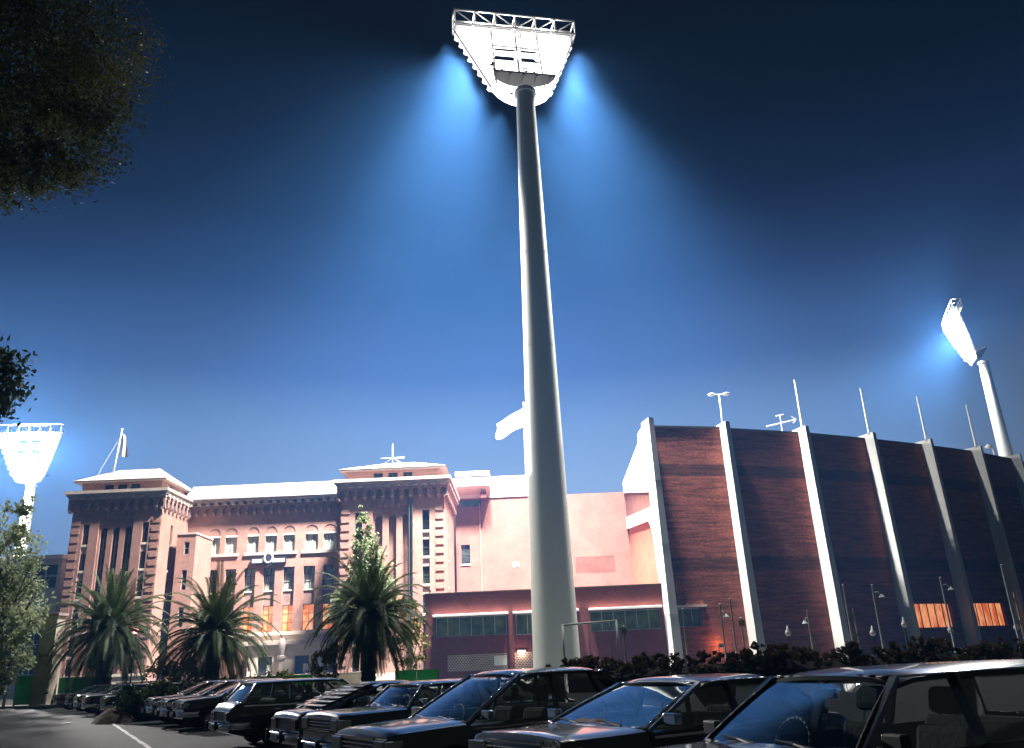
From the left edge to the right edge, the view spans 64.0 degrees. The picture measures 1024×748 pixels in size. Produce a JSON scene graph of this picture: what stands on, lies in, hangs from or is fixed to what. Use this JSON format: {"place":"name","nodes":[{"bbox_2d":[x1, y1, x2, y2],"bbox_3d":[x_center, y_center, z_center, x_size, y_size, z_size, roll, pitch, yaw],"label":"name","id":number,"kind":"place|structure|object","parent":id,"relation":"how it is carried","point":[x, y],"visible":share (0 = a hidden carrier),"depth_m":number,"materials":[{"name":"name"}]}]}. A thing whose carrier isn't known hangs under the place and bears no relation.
{"place":"outdoors","nodes":[
{"label":"outdoors","id":0,"kind":"place"},
{"bbox_2d":[0,423,65,555],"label":"light tower","id":1,"kind":"structure","parent":0,"point":[29,475],"depth_m":205.01,"materials":[{"name":"metal"}]},
{"bbox_2d":[0,554,66,699],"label":"white building","id":2,"kind":"structure","parent":0,"point":[56,563],"depth_m":97.03,"materials":[{"name":"paint"}]},
{"bbox_2d":[3,629,40,675],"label":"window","id":3,"kind":"structure","parent":2,"relation":"in","point":[36,637],"depth_m":94.80,"materials":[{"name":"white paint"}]},
{"bbox_2d":[11,563,58,588],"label":"window","id":4,"kind":"structure","parent":2,"relation":"in","point":[53,569],"depth_m":97.61,"materials":[{"name":"glass"}]},
{"bbox_2d":[57,462,459,692],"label":"brick pavilion","id":5,"kind":"structure","parent":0,"point":[167,529],"depth_m":96.37,"materials":[{"name":"brick"}]},
{"bbox_2d":[79,554,85,570],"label":"slit window","id":6,"kind":"structure","parent":5,"relation":"in","point":[82,560],"depth_m":94.20,"materials":[{"name":"glass"}]},
{"bbox_2d":[82,525,89,544],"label":"slit window","id":7,"kind":"structure","parent":5,"relation":"in","point":[86,530],"depth_m":95.26,"materials":[{"name":"glass"}]},
{"bbox_2d":[88,528,107,662],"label":"niche window","id":8,"kind":"structure","parent":5,"relation":"in","point":[104,535],"depth_m":94.68,"materials":[{"name":"glass"}]},
{"bbox_2d":[97,428,127,479],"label":"flagpole","id":9,"kind":"object","parent":5,"relation":"on","point":[124,450],"visible":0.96,"depth_m":101.58,"materials":[{"name":"white paint"}]},
{"bbox_2d":[109,528,119,583],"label":"niche window","id":10,"kind":"structure","parent":5,"relation":"in","point":[116,536],"depth_m":94.98,"materials":[{"name":"glass"}]},
{"bbox_2d":[113,527,131,663],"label":"niche window","id":11,"kind":"structure","parent":5,"relation":"in","point":[129,531],"depth_m":95.03,"materials":[{"name":"glass"}]},
{"bbox_2d":[139,552,145,567],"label":"slit window","id":12,"kind":"structure","parent":5,"relation":"in","point":[143,554],"depth_m":94.22,"materials":[{"name":"glass"}]},
{"bbox_2d":[142,523,148,541],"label":"slit window","id":13,"kind":"structure","parent":5,"relation":"in","point":[146,525],"depth_m":95.24,"materials":[{"name":"glass"}]},
{"bbox_2d":[181,570,186,589],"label":"window","id":14,"kind":"structure","parent":5,"relation":"in","point":[184,572],"depth_m":95.81,"materials":[{"name":"glass"}]},
{"bbox_2d":[212,538,219,553],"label":"window","id":15,"kind":"structure","parent":5,"relation":"in","point":[216,542],"depth_m":102.57,"materials":[{"name":"white glass"}]},
{"bbox_2d":[225,537,236,553],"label":"window","id":16,"kind":"structure","parent":5,"relation":"in","point":[231,543],"depth_m":102.57,"materials":[{"name":"white glass"}]},
{"bbox_2d":[226,570,235,591],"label":"window","id":17,"kind":"structure","parent":5,"relation":"in","point":[228,571],"depth_m":101.63,"materials":[{"name":"glass"}]},
{"bbox_2d":[242,607,252,630],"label":"window","id":18,"kind":"structure","parent":5,"relation":"in","point":[250,609],"depth_m":99.95,"materials":[{"name":"glass"}]},
{"bbox_2d":[245,569,255,590],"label":"window","id":19,"kind":"structure","parent":5,"relation":"in","point":[250,573],"depth_m":101.43,"materials":[{"name":"glass"}]},
{"bbox_2d":[248,536,258,552],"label":"window","id":20,"kind":"structure","parent":5,"relation":"in","point":[253,542],"depth_m":102.57,"materials":[{"name":"white glass"}]},
{"bbox_2d":[262,606,272,631],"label":"window","id":21,"kind":"structure","parent":5,"relation":"in","point":[267,610],"depth_m":99.88,"materials":[{"name":"glass"}]},
{"bbox_2d":[264,568,274,589],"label":"window","id":22,"kind":"structure","parent":5,"relation":"in","point":[269,572],"depth_m":101.40,"materials":[{"name":"glass"}]},
{"bbox_2d":[265,536,276,551],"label":"window","id":23,"kind":"structure","parent":5,"relation":"in","point":[271,541],"depth_m":102.55,"materials":[{"name":"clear glass"}]},
{"bbox_2d":[281,605,292,630],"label":"window","id":24,"kind":"structure","parent":5,"relation":"in","point":[287,611],"depth_m":99.84,"materials":[{"name":"glass"}]},
{"bbox_2d":[283,567,294,589],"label":"window","id":25,"kind":"structure","parent":5,"relation":"in","point":[288,571],"depth_m":101.40,"materials":[{"name":"glass"}]},
{"bbox_2d":[284,535,294,550],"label":"window","id":26,"kind":"structure","parent":5,"relation":"in","point":[289,540],"depth_m":102.57,"materials":[{"name":"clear glass"}]},
{"bbox_2d":[302,604,313,629],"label":"window","id":27,"kind":"structure","parent":5,"relation":"in","point":[308,609],"depth_m":99.86,"materials":[{"name":"glass"}]},
{"bbox_2d":[304,566,314,588],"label":"window","id":28,"kind":"structure","parent":5,"relation":"in","point":[309,575],"depth_m":101.40,"materials":[{"name":"glass"}]},
{"bbox_2d":[305,534,317,549],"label":"window","id":29,"kind":"structure","parent":5,"relation":"in","point":[311,539],"depth_m":102.57,"materials":[{"name":"white glass"}]},
{"bbox_2d":[322,603,332,628],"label":"window","id":30,"kind":"structure","parent":5,"relation":"in","point":[327,626],"depth_m":99.76,"materials":[{"name":"glass"}]},
{"bbox_2d":[323,565,334,587],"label":"window","id":31,"kind":"structure","parent":5,"relation":"in","point":[328,569],"depth_m":101.45,"materials":[{"name":"glass"}]},
{"bbox_2d":[324,533,336,548],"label":"window","id":32,"kind":"structure","parent":5,"relation":"in","point":[328,537],"depth_m":102.60,"materials":[{"name":"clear glass"}]},
{"bbox_2d":[422,510,429,529],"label":"slit window","id":33,"kind":"structure","parent":5,"relation":"in","point":[426,526],"depth_m":95.24,"materials":[{"name":"glass"}]},
{"bbox_2d":[423,539,429,555],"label":"slit window","id":34,"kind":"structure","parent":5,"relation":"in","point":[426,543],"depth_m":94.20,"materials":[{"name":"glass"}]},
{"bbox_2d":[423,566,429,583],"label":"slit window","id":35,"kind":"structure","parent":5,"relation":"in","point":[426,570],"depth_m":93.19,"materials":[{"name":"glass"}]},
{"bbox_2d":[0,682,529,706],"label":"pavement","id":36,"kind":"structure","parent":0,"point":[317,691],"depth_m":59.20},
{"bbox_2d":[12,675,32,705],"bbox_3d":[-34.573,22.579,58.372,1.670,2.100,0.140,-3,-19,0],"label":"green hoarding","id":37,"kind":"object","parent":36,"relation":"on","point":[22,691],"visible":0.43,"depth_m":58.32,"materials":[{"name":"metal"}]},
{"bbox_2d":[29,613,68,704],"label":"gate pillar","id":38,"kind":"structure","parent":36,"relation":"on","point":[41,683],"depth_m":58.09,"materials":[{"name":"concrete"}]},
{"bbox_2d":[57,676,97,693],"bbox_3d":[-30.946,22.539,58.331,2.720,1.850,0.140,-3,-19,0],"label":"green hoarding","id":39,"kind":"object","parent":36,"relation":"on","point":[79,685],"visible":0.32,"depth_m":58.38,"materials":[{"name":"metal"}]},
{"bbox_2d":[37,556,173,692],"bbox_3d":[-28.604,17.909,57.998,8.834,10.002,8.988,-5,-20,8],"label":"date palm","id":40,"kind":"object","parent":36,"relation":"on","point":[106,639],"visible":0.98,"depth_m":57.13,"materials":[{"name":"green plant"}]},
{"bbox_2d":[140,652,203,688],"bbox_3d":[-24.065,21.783,59.097,5.594,3.484,2.706,-3,-19,0],"label":"shrub","id":41,"kind":"object","parent":36,"relation":"on","point":[162,673],"visible":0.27,"depth_m":58.85,"materials":[{"name":"green plant"}]},
{"bbox_2d":[147,559,280,688],"bbox_3d":[-21.069,17.923,58.035,9.082,9.379,8.544,-11,-21,23],"label":"date palm","id":42,"kind":"object","parent":36,"relation":"on","point":[217,646],"visible":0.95,"depth_m":56.87,"materials":[{"name":"green plant"}]},
{"bbox_2d":[249,668,295,690],"bbox_3d":[-16.976,22.012,58.239,3.388,2.026,2.267,-3,-19,0],"label":"shrub","id":43,"kind":"object","parent":36,"relation":"on","point":[284,674],"visible":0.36,"depth_m":58.11,"materials":[{"name":"green plant"}]},
{"bbox_2d":[264,674,312,689],"bbox_3d":[-15.900,22.118,58.248,3.420,1.350,0.140,-3,-19,0],"label":"green hoarding","id":44,"kind":"object","parent":36,"relation":"on","point":[303,676],"visible":0.3,"depth_m":58.34,"materials":[{"name":"metal"}]},
{"bbox_2d":[388,592,431,669],"bbox_3d":[-8.294,20.381,63.000,4.260,7.249,2.962,-3,-19,0],"label":"shrub","id":45,"kind":"object","parent":36,"relation":"on","point":[416,626],"visible":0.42,"depth_m":62.74,"materials":[{"name":"green plant"}]},
{"bbox_2d":[395,669,438,688],"bbox_3d":[-6.759,21.719,58.248,3.120,1.350,0.140,-3,-19,0],"label":"green hoarding","id":46,"kind":"object","parent":36,"relation":"on","point":[421,674],"visible":0.54,"depth_m":58.29,"materials":[{"name":"metal"}]},
{"bbox_2d":[681,608,688,662],"bbox_3d":[12.482,19.253,58.767,0.260,4.800,0.247,-3,-19,0],"label":"lamp post","id":47,"kind":"object","parent":36,"relation":"on","point":[685,632],"visible":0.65,"depth_m":58.94,"materials":[{"name":"grey metal"}]},
{"bbox_2d":[719,604,728,657],"bbox_3d":[15.435,19.029,58.800,0.700,5.000,0.440,-3,-19,0],"label":"lamp post","id":48,"kind":"object","parent":36,"relation":"on","point":[725,615],"visible":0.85,"depth_m":59.03,"materials":[{"name":"grey metal"}]},
{"bbox_2d":[729,598,737,652],"bbox_3d":[15.977,18.840,58.858,0.260,5.350,0.247,-3,-19,0],"label":"lamp post","id":49,"kind":"object","parent":36,"relation":"on","point":[733,626],"visible":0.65,"depth_m":59.04,"materials":[{"name":"grey metal"}]},
{"bbox_2d":[739,617,745,647],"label":"sign post","id":50,"kind":"object","parent":36,"relation":"on","point":[741,623],"visible":0.68,"depth_m":59.01,"materials":[{"name":"grey metal"}]},
{"bbox_2d":[802,610,813,650],"bbox_3d":[21.259,19.105,58.684,0.650,4.300,0.440,-3,-19,0],"label":"lamp post","id":51,"kind":"object","parent":36,"relation":"on","point":[804,621],"visible":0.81,"depth_m":58.94,"materials":[{"name":"grey metal"}]},
{"bbox_2d":[842,584,861,654],"bbox_3d":[24.488,18.162,58.967,0.605,6.000,0.247,-3,-19,0],"label":"lamp post","id":52,"kind":"object","parent":36,"relation":"on","point":[849,616],"visible":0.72,"depth_m":59.08,"materials":[{"name":"grey metal"}]},
{"bbox_2d":[871,584,885,653],"bbox_3d":[26.735,18.111,58.950,0.900,5.900,0.440,-3,-19,0],"label":"lamp post","id":53,"kind":"object","parent":36,"relation":"on","point":[881,595],"visible":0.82,"depth_m":59.21,"materials":[{"name":"grey metal"}]},
{"bbox_2d":[939,577,955,652],"bbox_3d":[31.799,17.748,59.000,0.950,6.200,0.440,-3,-19,0],"label":"lamp post","id":54,"kind":"object","parent":36,"relation":"on","point":[949,622],"visible":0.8,"depth_m":59.20,"materials":[{"name":"grey metal"}]},
{"bbox_2d":[1000,564,1023,642],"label":"lamp post","id":55,"kind":"object","parent":36,"relation":"on","point":[1011,608],"visible":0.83,"depth_m":59.20,"materials":[{"name":"grey metal"}]},
{"bbox_2d":[0,679,530,704],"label":"ground","id":56,"kind":"structure","parent":0,"point":[9,702],"depth_m":74.91,"materials":[{"name":"grey asphalt"}]},
{"bbox_2d":[116,672,360,691],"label":"wall","id":57,"kind":"structure","parent":56,"relation":"on","point":[351,677],"depth_m":62.28,"materials":[{"name":"stone"}]},
{"bbox_2d":[0,684,528,708],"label":"kerb","id":58,"kind":"structure","parent":56,"relation":"on","point":[55,705],"depth_m":56.58,"materials":[{"name":"concrete"}]},
{"bbox_2d":[325,504,399,675],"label":"conical tree","id":59,"kind":"object","parent":56,"relation":"on","point":[362,542],"visible":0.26,"depth_m":73.32,"materials":[{"name":"green plant"}]},
{"bbox_2d":[425,583,668,678],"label":"brick annexe","id":60,"kind":"structure","parent":56,"relation":"on","point":[475,632],"depth_m":83.29,"materials":[{"name":"brick"}]},
{"bbox_2d":[436,615,506,636],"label":"window","id":61,"kind":"structure","parent":60,"relation":"in","point":[495,624],"depth_m":83.49,"materials":[{"name":"glass"}]},
{"bbox_2d":[494,655,506,665],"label":"notice board","id":62,"kind":"object","parent":60,"relation":"attached to","point":[500,659],"visible":1,"depth_m":82.04,"materials":[{"name":"metal"}]},
{"bbox_2d":[515,614,531,634],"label":"window","id":63,"kind":"structure","parent":60,"relation":"in","point":[523,621],"depth_m":83.49,"materials":[{"name":"glass"}]},
{"bbox_2d":[590,609,660,631],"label":"window","id":64,"kind":"structure","parent":60,"relation":"in","point":[644,618],"depth_m":83.49,"materials":[{"name":"glass"}]},
{"bbox_2d":[623,417,1023,666],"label":"grandstand","id":65,"kind":"object","parent":56,"relation":"on","point":[772,534],"visible":0.95,"depth_m":92.27,"materials":[{"name":"brick"}]},
{"bbox_2d":[677,608,701,626],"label":"window","id":66,"kind":"structure","parent":65,"relation":"in","point":[692,616],"depth_m":84.21,"materials":[{"name":"glass"}]},
{"bbox_2d":[708,392,729,421],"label":"roof lamp","id":67,"kind":"object","parent":65,"relation":"on","point":[724,394],"visible":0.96,"depth_m":94.97,"materials":[{"name":"white metal"}]},
{"bbox_2d":[766,414,796,430],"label":"roof aerial","id":68,"kind":"object","parent":65,"relation":"on","point":[795,419],"visible":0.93,"depth_m":103.33,"materials":[{"name":"white paint"}]},
{"bbox_2d":[914,603,953,628],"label":"window","id":69,"kind":"structure","parent":65,"relation":"in","point":[929,615],"depth_m":94.98,"materials":[{"name":"glass"}]},
{"bbox_2d":[973,602,1005,626],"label":"window","id":70,"kind":"structure","parent":65,"relation":"in","point":[988,614],"depth_m":99.73,"materials":[{"name":"glass"}]},
{"bbox_2d":[0,673,1023,747],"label":"car park","id":71,"kind":"structure","parent":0,"point":[38,727],"depth_m":26.25,"materials":[{"name":"grey asphalt"}]},
{"bbox_2d":[0,657,23,696],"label":"shrub","id":72,"kind":"object","parent":71,"relation":"on","point":[4,678],"visible":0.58,"depth_m":55.24,"materials":[{"name":"green plant"}]},
{"bbox_2d":[0,326,37,426],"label":"dark tree","id":73,"kind":"object","parent":71,"relation":"on","point":[8,370],"visible":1,"depth_m":34.92,"materials":[{"name":"green plant"}]},
{"bbox_2d":[0,593,44,698],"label":"date palm","id":74,"kind":"object","parent":71,"relation":"on","point":[30,643],"visible":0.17,"depth_m":57.89,"materials":[{"name":"green plant"}]},
{"bbox_2d":[0,494,55,683],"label":"pale tree","id":75,"kind":"object","parent":71,"relation":"on","point":[12,587],"visible":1,"depth_m":54.71,"materials":[{"name":"green plant"}]},
{"bbox_2d":[0,0,172,218],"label":"overhanging tree","id":76,"kind":"object","parent":71,"relation":"on","point":[75,111],"visible":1,"depth_m":22.18,"materials":[{"name":"green plant"}]},
{"bbox_2d":[51,684,126,709],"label":"parked car","id":77,"kind":"object","parent":71,"relation":"on","point":[59,698],"visible":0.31,"depth_m":48.67,"materials":[{"name":"black metal"}]},
{"bbox_2d":[61,684,135,710],"bbox_3d":[-22.922,18.343,46.590,4.640,1.332,1.944,10,-23,-31],"label":"parked car","id":78,"kind":"object","parent":71,"relation":"on","point":[68,699],"visible":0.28,"depth_m":45.51,"materials":[{"name":"black metal"}]},
{"bbox_2d":[70,683,149,712],"bbox_3d":[-20.675,17.080,43.289,4.640,1.332,1.944,10,-23,-31],"label":"parked car","id":79,"kind":"object","parent":71,"relation":"on","point":[77,699],"visible":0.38,"depth_m":42.33,"materials":[{"name":"black metal"}]},
{"bbox_2d":[90,707,137,724],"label":"soil bank","id":80,"kind":"structure","parent":71,"relation":"on","point":[108,716],"depth_m":31.07,"materials":[{"name":"soil"}]},
{"bbox_2d":[77,683,159,714],"bbox_3d":[-18.527,15.822,39.988,4.640,1.332,1.944,10,-23,-31],"label":"parked car","id":81,"kind":"object","parent":71,"relation":"on","point":[89,702],"visible":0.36,"depth_m":38.53,"materials":[{"name":"black metal"}]},
{"bbox_2d":[112,724,150,747],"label":"road marking","id":82,"kind":"object","parent":71,"relation":"on","point":[135,738],"visible":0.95,"depth_m":22.87,"materials":[{"name":"paint"}]},
{"bbox_2d":[96,682,183,710],"bbox_3d":[-15.981,14.546,36.687,4.640,1.332,1.944,10,-23,-31],"label":"parked car","id":83,"kind":"object","parent":71,"relation":"on","point":[105,703],"visible":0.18,"depth_m":35.21,"materials":[{"name":"black paint"}]},
{"bbox_2d":[111,674,271,720],"bbox_3d":[-12.887,13.139,33.491,6.464,1.605,1.731,10,-23,-31],"label":"hedge","id":84,"kind":"object","parent":71,"relation":"on","point":[127,703],"visible":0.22,"depth_m":32.30,"materials":[{"name":"green plant"}]},
{"bbox_2d":[139,679,254,722],"bbox_3d":[-11.279,12.188,30.659,4.740,1.382,2.001,10,-23,-31],"label":"parked car","id":85,"kind":"object","parent":71,"relation":"on","point":[150,704],"visible":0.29,"depth_m":29.78,"materials":[{"name":"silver metal"}]},
{"bbox_2d":[152,679,282,726],"bbox_3d":[-9.815,11.326,28.396,4.740,1.382,2.001,10,-23,-31],"label":"parked car","id":86,"kind":"object","parent":71,"relation":"on","point":[164,705],"visible":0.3,"depth_m":27.59,"materials":[{"name":"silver metal"}]},
{"bbox_2d":[167,678,320,729],"bbox_3d":[-8.449,10.534,26.321,4.740,1.382,2.001,10,-23,-31],"label":"parked car","id":87,"kind":"object","parent":71,"relation":"on","point":[194,712],"visible":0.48,"depth_m":25.35,"materials":[{"name":"grey paint"}]},
{"bbox_2d":[205,677,422,745],"bbox_3d":[-4.603,8.066,19.815,5.190,1.392,2.001,10,-23,-31],"label":"parked car","id":88,"kind":"object","parent":71,"relation":"on","point":[250,721],"visible":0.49,"depth_m":18.51,"materials":[{"name":"grey paint"}]},
{"bbox_2d":[306,642,340,694],"bbox_3d":[-12.339,19.343,53.761,2.278,3.392,2.152,-3,-19,0],"label":"shrub","id":89,"kind":"object","parent":71,"relation":"on","point":[323,654],"visible":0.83,"depth_m":53.63,"materials":[{"name":"green plant"}]},
{"bbox_2d":[265,680,460,746],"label":"parked car","id":90,"kind":"object","parent":71,"relation":"on","point":[287,728],"visible":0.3,"depth_m":15.04,"materials":[{"name":"black paint"}]},
{"bbox_2d":[303,540,434,681],"bbox_3d":[-9.657,16.555,56.297,8.840,9.863,8.416,-19,-25,39],"label":"date palm","id":91,"kind":"object","parent":71,"relation":"on","point":[369,615],"visible":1,"depth_m":55.41,"materials":[{"name":"green plant"}]},
{"bbox_2d":[297,677,576,747],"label":"parked car","id":92,"kind":"object","parent":71,"relation":"on","point":[320,728],"visible":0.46,"depth_m":12.71,"materials":[{"name":"blue paint"}]},
{"bbox_2d":[332,667,663,747],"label":"parked car","id":93,"kind":"object","parent":71,"relation":"on","point":[413,730],"visible":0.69,"depth_m":9.92,"materials":[{"name":"green paint"}]},
{"bbox_2d":[561,620,619,661],"bbox_3d":[5.494,19.222,56.763,3.908,4.100,0.152,-3,-19,0],"label":"pipe frame","id":94,"kind":"object","parent":71,"relation":"on","point":[583,623],"visible":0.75,"depth_m":57.19,"materials":[{"name":"grey paint"}]},
{"bbox_2d":[621,625,626,662],"bbox_3d":[7.850,19.309,56.698,0.400,3.700,0.247,-3,-19,0],"label":"sign post","id":95,"kind":"object","parent":71,"relation":"on","point":[623,631],"visible":0.64,"depth_m":57.02,"materials":[{"name":"grey metal"}]},
{"bbox_2d":[468,673,848,747],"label":"parked car","id":96,"kind":"object","parent":71,"relation":"on","point":[669,724],"visible":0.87,"depth_m":7.90,"materials":[{"name":"black paint"}]},
{"bbox_2d":[521,635,1023,693],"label":"hedge","id":97,"kind":"object","parent":71,"relation":"on","point":[782,659],"visible":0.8,"depth_m":41.70,"materials":[{"name":"green plant"}]},
{"bbox_2d":[655,659,1023,747],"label":"parked car","id":98,"kind":"object","parent":71,"relation":"on","point":[961,716],"visible":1,"depth_m":5.89,"materials":[{"name":"green paint"}]},
{"bbox_2d":[0,0,1023,556],"label":"sky","id":99,"kind":"structure","parent":0,"point":[306,267],"materials":[{"name":"blue"}]},
{"bbox_2d":[452,8,579,677],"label":"light tower","id":100,"kind":"structure","parent":0,"point":[553,602],"depth_m":84.98,"materials":[{"name":"metal"}]},
{"bbox_2d":[454,471,633,591],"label":"brick wing","id":101,"kind":"structure","parent":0,"point":[492,538],"depth_m":110.84,"materials":[{"name":"pink paint"}]},
{"bbox_2d":[461,545,470,565],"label":"window","id":102,"kind":"structure","parent":101,"relation":"in","point":[465,549],"depth_m":110.56,"materials":[{"name":"glass"}]},
{"bbox_2d":[459,500,480,506],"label":"window","id":103,"kind":"structure","parent":101,"relation":"in","point":[470,503],"depth_m":112.93,"materials":[{"name":"glass"}]},
{"bbox_2d":[496,402,526,474],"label":"flagpole","id":104,"kind":"object","parent":101,"relation":"on","point":[510,424],"visible":0.97,"depth_m":118.22,"materials":[{"name":"white fabric"}]},
{"bbox_2d":[793,380,802,427],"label":"roof staff","id":105,"kind":"object","parent":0,"point":[801,422],"visible":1,"depth_m":95.65,"materials":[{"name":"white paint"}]},
{"bbox_2d":[859,388,869,433],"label":"roof staff","id":106,"kind":"object","parent":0,"point":[868,430],"visible":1,"depth_m":99.81,"materials":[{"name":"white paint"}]},
{"bbox_2d":[916,396,926,439],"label":"roof staff","id":107,"kind":"object","parent":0,"point":[924,431],"visible":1,"depth_m":104.09,"materials":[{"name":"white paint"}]},
{"bbox_2d":[965,405,976,446],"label":"roof staff","id":108,"kind":"object","parent":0,"point":[975,444],"visible":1,"depth_m":108.84,"materials":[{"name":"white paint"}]},
{"bbox_2d":[941,297,1013,456],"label":"light tower","id":109,"kind":"structure","parent":0,"point":[971,355],"depth_m":194.61,"materials":[{"name":"white metal"}]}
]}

